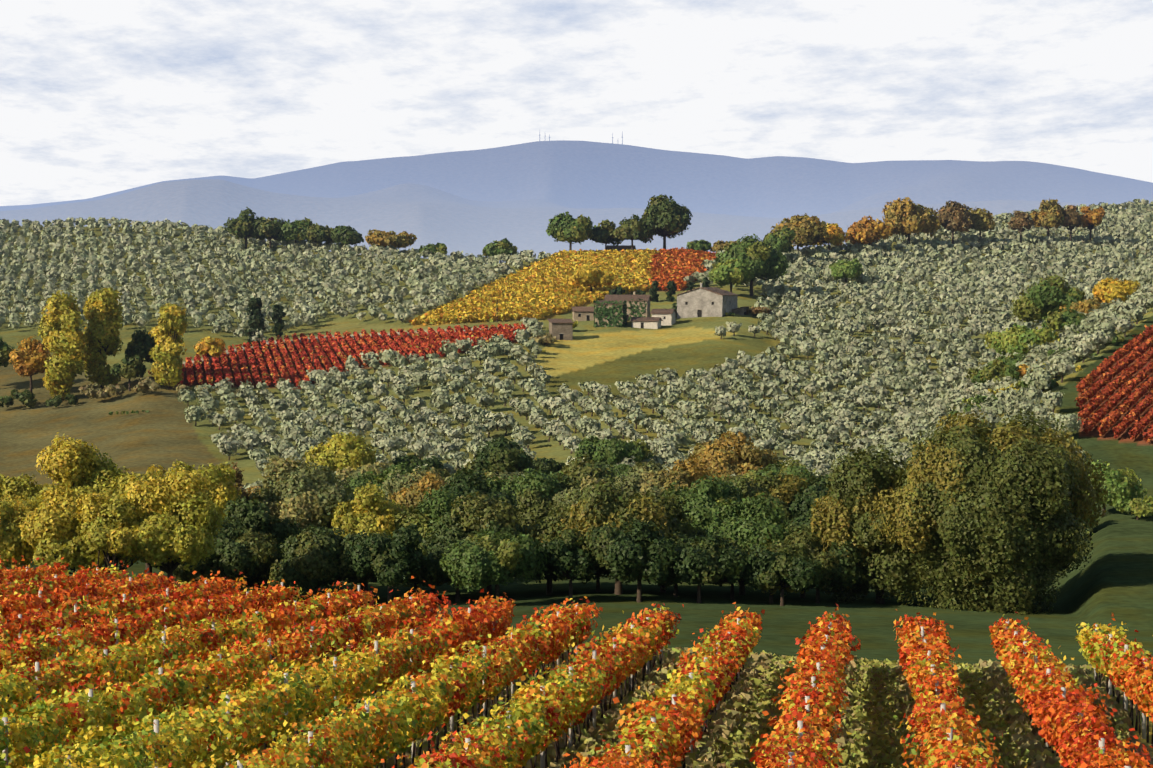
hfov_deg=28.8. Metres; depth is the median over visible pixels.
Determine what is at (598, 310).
ivy
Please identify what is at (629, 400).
olive trunks
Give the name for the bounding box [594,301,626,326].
house wall
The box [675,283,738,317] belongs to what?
farmhouse
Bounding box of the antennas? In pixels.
[539,132,622,144]
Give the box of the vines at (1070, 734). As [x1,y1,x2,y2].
[0,555,1152,767]
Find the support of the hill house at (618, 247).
on the ground at (476, 202)
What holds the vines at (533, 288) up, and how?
on the ground at (476, 202)
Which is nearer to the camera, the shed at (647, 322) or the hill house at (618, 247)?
the shed at (647, 322)
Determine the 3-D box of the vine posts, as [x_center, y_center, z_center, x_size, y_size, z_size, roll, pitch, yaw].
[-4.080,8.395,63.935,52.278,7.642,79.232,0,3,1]
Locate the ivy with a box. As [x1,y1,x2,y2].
[593,298,646,327]
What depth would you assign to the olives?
672.62 m
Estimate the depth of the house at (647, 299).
712.72 m
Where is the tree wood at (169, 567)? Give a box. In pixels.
[23,207,1148,605]
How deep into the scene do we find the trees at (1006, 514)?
233.86 m
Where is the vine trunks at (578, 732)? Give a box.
[6,602,1152,767]
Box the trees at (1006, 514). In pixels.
[0,194,1152,614]
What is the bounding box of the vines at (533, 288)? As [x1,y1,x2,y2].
[148,247,1152,441]
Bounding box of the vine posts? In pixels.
[2,567,1146,767]
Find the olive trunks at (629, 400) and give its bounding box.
[187,311,1152,470]
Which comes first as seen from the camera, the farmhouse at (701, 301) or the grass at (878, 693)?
the grass at (878, 693)
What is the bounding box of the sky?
[0,0,1152,205]
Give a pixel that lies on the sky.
(98, 97)
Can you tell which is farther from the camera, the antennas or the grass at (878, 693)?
the antennas
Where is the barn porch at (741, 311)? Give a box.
[732,306,750,314]
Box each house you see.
[571,307,593,320]
[604,291,651,320]
[607,245,635,250]
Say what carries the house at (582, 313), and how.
on the ground at (476, 202)
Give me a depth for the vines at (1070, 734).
59.12 m
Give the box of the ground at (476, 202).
[0,140,1152,764]
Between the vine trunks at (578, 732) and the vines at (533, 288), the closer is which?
the vine trunks at (578, 732)
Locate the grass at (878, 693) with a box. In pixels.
[0,605,1135,767]
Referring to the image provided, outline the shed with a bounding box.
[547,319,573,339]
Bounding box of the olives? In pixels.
[0,199,1152,492]
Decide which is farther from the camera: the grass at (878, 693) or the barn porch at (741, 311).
the barn porch at (741, 311)

